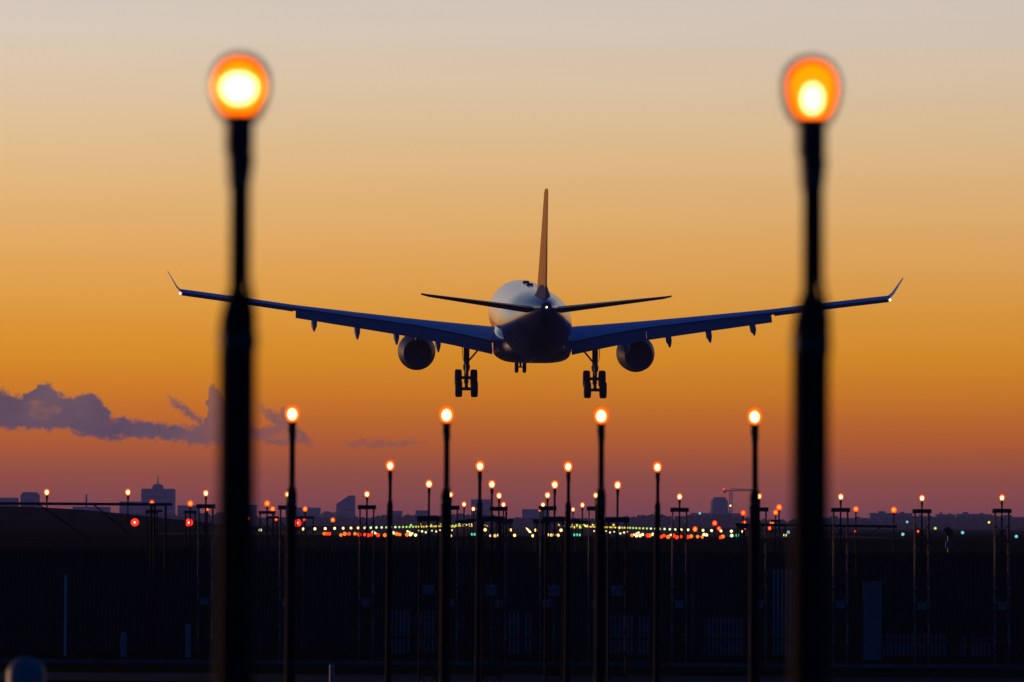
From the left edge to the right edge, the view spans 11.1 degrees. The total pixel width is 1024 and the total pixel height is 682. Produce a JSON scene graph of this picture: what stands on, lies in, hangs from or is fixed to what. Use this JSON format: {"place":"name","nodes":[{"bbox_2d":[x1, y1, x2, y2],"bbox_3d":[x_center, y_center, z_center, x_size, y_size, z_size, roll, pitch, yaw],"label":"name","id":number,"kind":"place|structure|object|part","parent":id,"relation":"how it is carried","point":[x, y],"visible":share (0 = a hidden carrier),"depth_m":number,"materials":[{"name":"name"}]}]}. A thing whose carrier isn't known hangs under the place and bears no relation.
{"place":"outdoors","nodes":[
{"label":"outdoors","id":0,"kind":"place"},
{"bbox_2d":[0,498,18,505],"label":"office block","id":1,"kind":"structure","parent":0,"point":[9,499],"depth_m":3599.14,"materials":[{"name":"concrete"}]},
{"bbox_2d":[20,492,39,506],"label":"office block","id":2,"kind":"structure","parent":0,"point":[29,496],"depth_m":3599.17,"materials":[{"name":"concrete"}]},
{"bbox_2d":[73,507,110,511],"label":"block","id":3,"kind":"structure","parent":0,"point":[105,509],"depth_m":3698.78,"materials":[{"name":"concrete"}]},
{"bbox_2d":[119,501,140,514],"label":"annex building","id":4,"kind":"structure","parent":0,"point":[132,509],"depth_m":3848.67,"materials":[{"name":"concrete"}]},
{"bbox_2d":[141,476,175,515],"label":"domed building","id":5,"kind":"structure","parent":0,"point":[157,493],"depth_m":3798.90,"materials":[{"name":"concrete"}]},
{"bbox_2d":[177,505,197,515],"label":"block","id":6,"kind":"structure","parent":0,"point":[181,509],"depth_m":3698.63,"materials":[{"name":"concrete"}]},
{"bbox_2d":[196,490,214,659],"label":"light tower","id":7,"kind":"structure","parent":0,"point":[204,600],"depth_m":130.84,"materials":[{"name":"metal"}]},
{"bbox_2d":[278,491,296,659],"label":"light tower","id":8,"kind":"structure","parent":0,"point":[281,507],"depth_m":130.83,"materials":[{"name":"metal"}]},
{"bbox_2d":[296,507,320,515],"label":"block","id":9,"kind":"structure","parent":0,"point":[310,511],"depth_m":3798.34,"materials":[{"name":"concrete"}]},
{"bbox_2d":[314,510,356,517],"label":"building","id":10,"kind":"structure","parent":0,"point":[336,514],"depth_m":3259.53,"materials":[{"name":"grey"}]},
{"bbox_2d":[336,495,354,514],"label":"slant roof building","id":11,"kind":"structure","parent":0,"point":[347,504],"depth_m":3898.42,"materials":[{"name":"concrete"}]},
{"bbox_2d":[358,491,375,660],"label":"light tower","id":12,"kind":"structure","parent":0,"point":[366,601],"depth_m":130.83,"materials":[{"name":"metal"}]},
{"bbox_2d":[416,510,427,515],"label":"block","id":13,"kind":"structure","parent":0,"point":[422,512],"depth_m":3498.30,"materials":[{"name":"concrete"}]},
{"bbox_2d":[417,480,440,681],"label":"light tower","id":14,"kind":"structure","parent":0,"point":[427,590],"depth_m":100.83,"materials":[{"name":"metal"}]},
{"bbox_2d":[450,491,459,661],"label":"light tower","id":15,"kind":"structure","parent":0,"point":[457,508],"depth_m":130.82,"materials":[{"name":"metal"}]},
{"bbox_2d":[455,502,471,549],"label":"light tower","id":16,"kind":"structure","parent":0,"point":[463,521],"depth_m":160.93,"materials":[{"name":"metal"}]},
{"bbox_2d":[466,506,475,550],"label":"light tower","id":17,"kind":"structure","parent":0,"point":[473,519],"depth_m":190.79,"materials":[{"name":"metal"}]},
{"bbox_2d":[471,499,490,514],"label":"tower block","id":18,"kind":"structure","parent":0,"point":[486,503],"depth_m":3998.16,"materials":[{"name":"concrete"}]},
{"bbox_2d":[481,480,503,681],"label":"light tower","id":19,"kind":"structure","parent":0,"point":[490,590],"depth_m":100.83,"materials":[{"name":"metal"}]},
{"bbox_2d":[490,492,507,661],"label":"light tower","id":20,"kind":"structure","parent":0,"point":[499,496],"depth_m":130.80,"materials":[{"name":"metal"}]},
{"bbox_2d":[495,502,511,547],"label":"light tower","id":21,"kind":"structure","parent":0,"point":[503,504],"depth_m":160.79,"materials":[{"name":"metal"}]},
{"bbox_2d":[501,511,513,550],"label":"light tower","id":22,"kind":"structure","parent":0,"point":[506,533],"depth_m":190.78,"materials":[{"name":"metal"}]},
{"bbox_2d":[0,506,1023,681],"bbox_3d":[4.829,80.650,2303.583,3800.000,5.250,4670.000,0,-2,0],"label":"ground","id":23,"kind":"structure","parent":0,"point":[23,527],"depth_m":280.07,"materials":[{"name":"black plant"}]},
{"bbox_2d":[7,657,45,681],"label":"marker post","id":24,"kind":"object","parent":23,"relation":"on","point":[26,669],"visible":1,"depth_m":25.89,"materials":[{"name":"plastic"}]},
{"bbox_2d":[64,575,66,654],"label":"pale pole","id":25,"kind":"object","parent":23,"relation":"on","point":[65,609],"visible":1,"depth_m":134.84,"materials":[{"name":"metal"}]},
{"bbox_2d":[0,489,172,659],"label":"lamp gantry","id":26,"kind":"object","parent":23,"relation":"on","point":[127,492],"visible":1,"depth_m":130.91,"materials":[{"name":"metal"}]},
{"bbox_2d":[120,632,126,656],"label":"marker post","id":27,"kind":"object","parent":23,"relation":"on","point":[123,644],"visible":1,"depth_m":133.76,"materials":[{"name":"plastic"}]},
{"bbox_2d":[130,519,139,540],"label":"approach path indicator","id":28,"kind":"object","parent":23,"relation":"on","point":[134,522],"visible":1,"depth_m":299.87,"materials":[{"name":"red metal"}]},
{"bbox_2d":[145,500,158,549],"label":"pole lamp","id":29,"kind":"object","parent":23,"relation":"on","point":[152,501],"visible":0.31,"depth_m":169.98,"materials":[{"name":"metal"}]},
{"bbox_2d":[185,624,190,656],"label":"marker post","id":30,"kind":"object","parent":23,"relation":"on","point":[187,640],"visible":1,"depth_m":133.77,"materials":[{"name":"plastic"}]},
{"bbox_2d":[186,519,193,541],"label":"approach path indicator","id":31,"kind":"object","parent":23,"relation":"on","point":[187,521],"visible":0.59,"depth_m":299.85,"materials":[{"name":"red metal"}]},
{"bbox_2d":[184,500,196,553],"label":"pole lamp","id":32,"kind":"object","parent":23,"relation":"on","point":[190,505],"visible":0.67,"depth_m":160.93,"materials":[{"name":"metal"}]},
{"bbox_2d":[206,508,208,553],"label":"pole lamp","id":33,"kind":"object","parent":23,"relation":"on","point":[207,527],"visible":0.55,"depth_m":199.88,"materials":[{"name":"metal"}]},
{"bbox_2d":[210,52,269,681],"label":"approach light","id":34,"kind":"object","parent":23,"relation":"on","point":[239,86],"visible":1,"depth_m":11.04,"materials":[{"name":"paint"}]},
{"bbox_2d":[259,500,275,550],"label":"pole lamp","id":35,"kind":"object","parent":23,"relation":"on","point":[266,504],"visible":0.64,"depth_m":160.96,"materials":[{"name":"metal"}]},
{"bbox_2d":[267,506,278,550],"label":"pole lamp","id":36,"kind":"object","parent":23,"relation":"on","point":[272,508],"visible":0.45,"depth_m":190.88,"materials":[{"name":"metal"}]},
{"bbox_2d":[285,405,298,681],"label":"approach light","id":37,"kind":"object","parent":23,"relation":"on","point":[291,414],"visible":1,"depth_m":41.01,"materials":[{"name":"paint"}]},
{"bbox_2d":[298,519,301,541],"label":"approach path indicator","id":38,"kind":"object","parent":23,"relation":"on","point":[299,522],"visible":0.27,"depth_m":299.85,"materials":[{"name":"red metal"}]},
{"bbox_2d":[296,506,313,600],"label":"pole lamp","id":39,"kind":"object","parent":23,"relation":"on","point":[304,517],"visible":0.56,"depth_m":190.94,"materials":[{"name":"metal"}]},
{"bbox_2d":[329,664,333,681],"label":"marker post","id":40,"kind":"object","parent":23,"relation":"on","point":[331,672],"visible":1,"depth_m":111.79,"materials":[{"name":"plastic"}]},
{"bbox_2d":[331,518,334,547],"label":"pole lamp","id":41,"kind":"object","parent":23,"relation":"on","point":[332,520],"visible":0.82,"depth_m":229.84,"materials":[{"name":"metal"}]},
{"bbox_2d":[385,460,394,681],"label":"approach light","id":42,"kind":"object","parent":23,"relation":"on","point":[390,464],"visible":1,"depth_m":70.99,"materials":[{"name":"paint"}]},
{"bbox_2d":[393,511,401,524],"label":"block","id":43,"kind":"structure","parent":23,"relation":"on","point":[399,513],"depth_m":3498.32,"materials":[{"name":"concrete"}]},
{"bbox_2d":[391,610,408,652],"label":"concrete barrier","id":44,"kind":"object","parent":23,"relation":"on","point":[400,633],"visible":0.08,"depth_m":139.21,"materials":[{"name":"grey concrete"}]},
{"bbox_2d":[420,611,433,651],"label":"concrete barrier","id":45,"kind":"object","parent":23,"relation":"on","point":[428,631],"visible":0.12,"depth_m":139.21,"materials":[{"name":"grey concrete"}]},
{"bbox_2d":[439,406,453,681],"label":"approach light","id":46,"kind":"object","parent":23,"relation":"on","point":[446,414],"visible":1,"depth_m":41.01,"materials":[{"name":"black metal"}]},
{"bbox_2d":[475,460,483,681],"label":"approach light","id":47,"kind":"object","parent":23,"relation":"on","point":[479,465],"visible":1,"depth_m":70.99,"materials":[{"name":"black metal"}]},
{"bbox_2d":[0,547,1023,658],"bbox_3d":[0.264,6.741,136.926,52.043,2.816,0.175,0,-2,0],"label":"palisade fence","id":48,"kind":"object","parent":23,"relation":"on","point":[635,639],"visible":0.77,"depth_m":136.84,"materials":[{"name":"metal"}]},
{"bbox_2d":[0,659,1023,668],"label":"kerb","id":49,"kind":"structure","parent":23,"relation":"on","point":[525,663],"depth_m":127.33,"materials":[{"name":"concrete"}]},
{"bbox_2d":[139,526,894,537],"bbox_3d":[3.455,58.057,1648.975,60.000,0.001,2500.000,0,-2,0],"label":"runway","id":50,"kind":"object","parent":23,"relation":"on","point":[519,530],"visible":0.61,"depth_m":592.87,"materials":[{"name":"black asphalt"}]},
{"bbox_2d":[509,612,530,653],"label":"concrete barrier","id":51,"kind":"object","parent":23,"relation":"on","point":[518,631],"visible":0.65,"depth_m":139.21,"materials":[{"name":"grey concrete"}]},
{"bbox_2d":[522,509,549,517],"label":"block","id":52,"kind":"structure","parent":23,"relation":"on","point":[533,513],"depth_m":3797.97,"materials":[{"name":"concrete"}]},
{"bbox_2d":[564,461,572,681],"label":"approach light","id":53,"kind":"object","parent":23,"relation":"on","point":[568,466],"visible":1,"depth_m":70.97,"materials":[{"name":"black metal"}]},
{"bbox_2d":[133,513,1023,528],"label":"wood","id":54,"kind":"object","parent":23,"relation":"on","point":[951,522],"visible":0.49,"depth_m":2676.69,"materials":[{"name":"green plant"}]},
{"bbox_2d":[594,407,607,681],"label":"approach light","id":55,"kind":"object","parent":23,"relation":"on","point":[600,415],"visible":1,"depth_m":41.01,"materials":[{"name":"black metal"}]},
{"bbox_2d":[611,615,649,654],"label":"concrete barrier","id":56,"kind":"object","parent":23,"relation":"on","point":[631,634],"visible":0.12,"depth_m":139.20,"materials":[{"name":"grey concrete"}]},
{"bbox_2d":[653,461,661,681],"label":"approach light","id":57,"kind":"object","parent":23,"relation":"on","point":[657,466],"visible":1,"depth_m":70.98,"materials":[{"name":"black metal"}]},
{"bbox_2d":[712,520,716,551],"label":"pole lamp","id":58,"kind":"object","parent":23,"relation":"on","point":[714,523],"visible":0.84,"depth_m":220.80,"materials":[{"name":"metal"}]},
{"bbox_2d":[690,513,740,526],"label":"block","id":59,"kind":"structure","parent":23,"relation":"on","point":[710,514],"depth_m":3647.77,"materials":[{"name":"concrete"}]},
{"bbox_2d":[717,526,720,551],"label":"pole lamp","id":60,"kind":"object","parent":23,"relation":"on","point":[718,528],"visible":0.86,"depth_m":250.78,"materials":[{"name":"metal"}]},
{"bbox_2d":[704,618,741,654],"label":"concrete barrier","id":61,"kind":"object","parent":23,"relation":"on","point":[724,636],"visible":0.39,"depth_m":139.19,"materials":[{"name":"grey concrete"}]},
{"bbox_2d":[723,488,751,526],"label":"tower crane","id":62,"kind":"object","parent":23,"relation":"on","point":[731,497],"visible":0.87,"depth_m":3597.99,"materials":[{"name":"brown paint"}]},
{"bbox_2d":[736,510,748,553],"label":"pole lamp","id":63,"kind":"object","parent":23,"relation":"on","point":[743,513],"visible":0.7,"depth_m":190.86,"materials":[{"name":"metal"}]},
{"bbox_2d":[738,520,747,549],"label":"pole lamp","id":64,"kind":"object","parent":23,"relation":"on","point":[744,534],"visible":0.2,"depth_m":220.81,"materials":[{"name":"metal"}]},
{"bbox_2d":[747,407,761,681],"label":"approach light","id":65,"kind":"object","parent":23,"relation":"on","point":[754,415],"visible":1,"depth_m":41.00,"materials":[{"name":"black metal"}]},
{"bbox_2d":[768,526,770,553],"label":"pole lamp","id":66,"kind":"object","parent":23,"relation":"on","point":[769,528],"visible":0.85,"depth_m":250.77,"materials":[{"name":"metal"}]},
{"bbox_2d":[770,510,780,553],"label":"pole lamp","id":67,"kind":"object","parent":23,"relation":"on","point":[775,512],"visible":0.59,"depth_m":190.84,"materials":[{"name":"metal"}]},
{"bbox_2d":[776,504,781,553],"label":"pole lamp","id":68,"kind":"object","parent":23,"relation":"on","point":[778,507],"visible":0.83,"depth_m":160.86,"materials":[{"name":"metal"}]},
{"bbox_2d":[773,570,790,654],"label":"concrete barrier","id":69,"kind":"object","parent":23,"relation":"on","point":[781,609],"visible":0.19,"depth_m":139.22,"materials":[{"name":"grey concrete"}]},
{"bbox_2d":[781,55,840,681],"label":"approach light","id":70,"kind":"object","parent":23,"relation":"on","point":[811,89],"visible":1,"depth_m":11.04,"materials":[{"name":"black metal"}]},
{"bbox_2d":[736,523,896,553],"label":"antenna beam","id":71,"kind":"structure","parent":23,"relation":"on","point":[830,525],"depth_m":185.83,"materials":[{"name":"metal"}]},
{"bbox_2d":[853,506,858,553],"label":"pole lamp","id":72,"kind":"object","parent":23,"relation":"on","point":[855,509],"visible":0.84,"depth_m":177.84,"materials":[{"name":"metal"}]},
{"bbox_2d":[862,582,882,660],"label":"cable cabinet","id":73,"kind":"object","parent":23,"relation":"on","point":[872,621],"visible":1,"depth_m":134.16,"materials":[{"name":"grey metal"}]},
{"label":"door","id":74,"kind":"part","parent":73,"relation":"part of","materials":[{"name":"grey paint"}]},
{"bbox_2d":[891,507,896,551],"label":"pole lamp","id":75,"kind":"object","parent":23,"relation":"on","point":[893,510],"visible":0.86,"depth_m":177.84,"materials":[{"name":"metal"}]},
{"bbox_2d":[883,634,944,655],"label":"concrete barrier","id":76,"kind":"object","parent":23,"relation":"on","point":[916,645],"visible":0.27,"depth_m":139.11,"materials":[{"name":"grey concrete"}]},
{"bbox_2d":[943,527,952,554],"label":"floodlight","id":77,"kind":"object","parent":23,"relation":"on","point":[948,531],"visible":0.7,"depth_m":174.76,"materials":[{"name":"black metal"}]},
{"bbox_2d":[960,638,990,656],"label":"concrete barrier","id":78,"kind":"object","parent":23,"relation":"on","point":[976,649],"visible":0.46,"depth_m":139.06,"materials":[{"name":"grey concrete"}]},
{"bbox_2d":[0,672,1023,681],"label":"road","id":79,"kind":"structure","parent":0,"point":[84,676],"depth_m":116.22,"materials":[{"name":"black asphalt"}]},
{"bbox_2d":[0,0,1023,524],"label":"sky","id":80,"kind":"structure","parent":0,"point":[404,150],"materials":[{"name":"orange"}]},
{"bbox_2d":[168,189,902,397],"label":"airliner","id":81,"kind":"object","parent":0,"point":[530,322],"visible":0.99,"depth_m":430.50,"materials":[{"name":"paint"}]},
{"bbox_2d":[533,510,544,550],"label":"light tower","id":82,"kind":"structure","parent":0,"point":[537,533],"depth_m":190.78,"materials":[{"name":"metal"}]},
{"bbox_2d":[534,502,550,552],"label":"light tower","id":83,"kind":"structure","parent":0,"point":[536,522],"depth_m":160.79,"materials":[{"name":"metal"}]},
{"bbox_2d":[538,492,556,661],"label":"light tower","id":84,"kind":"structure","parent":0,"point":[547,508],"depth_m":130.80,"materials":[{"name":"metal"}]},
{"bbox_2d":[543,480,564,681],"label":"light tower","id":85,"kind":"structure","parent":0,"point":[554,590],"depth_m":100.82,"materials":[{"name":"metal"}]},
{"bbox_2d":[571,507,579,550],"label":"light tower","id":86,"kind":"structure","parent":0,"point":[572,519],"depth_m":190.91,"materials":[{"name":"metal"}]},
{"bbox_2d":[574,502,590,552],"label":"light tower","id":87,"kind":"structure","parent":0,"point":[582,504],"depth_m":160.78,"materials":[{"name":"metal"}]},
{"bbox_2d":[587,492,596,661],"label":"light tower","id":88,"kind":"structure","parent":0,"point":[589,509],"depth_m":130.81,"materials":[{"name":"metal"}]},
{"bbox_2d":[606,481,628,681],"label":"light tower","id":89,"kind":"structure","parent":0,"point":[618,591],"depth_m":100.82,"materials":[{"name":"metal"}]},
{"bbox_2d":[670,493,688,662],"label":"light tower","id":90,"kind":"structure","parent":0,"point":[678,604],"depth_m":130.81,"materials":[{"name":"metal"}]},
{"bbox_2d":[710,497,728,512],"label":"building","id":91,"kind":"structure","parent":0,"point":[719,504],"depth_m":3692.98,"materials":[{"name":"concrete"}]},
{"bbox_2d":[759,493,768,662],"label":"light tower","id":92,"kind":"structure","parent":0,"point":[764,509],"depth_m":130.80,"materials":[{"name":"metal"}]},
{"bbox_2d":[831,493,849,663],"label":"light tower","id":93,"kind":"structure","parent":0,"point":[840,604],"depth_m":130.82,"materials":[{"name":"metal"}]},
{"bbox_2d":[830,516,868,520],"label":"terminal building","id":94,"kind":"structure","parent":0,"point":[842,519],"depth_m":2897.99,"materials":[{"name":"concrete"}]},
{"bbox_2d":[869,511,911,521],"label":"terminal building","id":95,"kind":"structure","parent":0,"point":[879,515],"depth_m":2898.01,"materials":[{"name":"concrete"}]},
{"bbox_2d":[912,495,931,663],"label":"light tower","id":96,"kind":"structure","parent":0,"point":[923,605],"depth_m":130.80,"materials":[{"name":"metal"}]},
{"bbox_2d":[934,512,954,517],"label":"terminal building","id":97,"kind":"structure","parent":0,"point":[940,514],"depth_m":2917.93,"materials":[{"name":"concrete"}]},
{"bbox_2d":[955,512,989,517],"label":"terminal building","id":98,"kind":"structure","parent":0,"point":[965,514],"depth_m":2947.88,"materials":[{"name":"concrete"}]},
{"bbox_2d":[992,494,1011,664],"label":"light tower","id":99,"kind":"structure","parent":0,"point":[1001,605],"depth_m":130.81,"materials":[{"name":"metal"}]},
{"bbox_2d":[1003,515,1023,518],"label":"terminal building","id":100,"kind":"structure","parent":0,"point":[1013,517],"depth_m":2897.82,"materials":[{"name":"concrete"}]}
]}

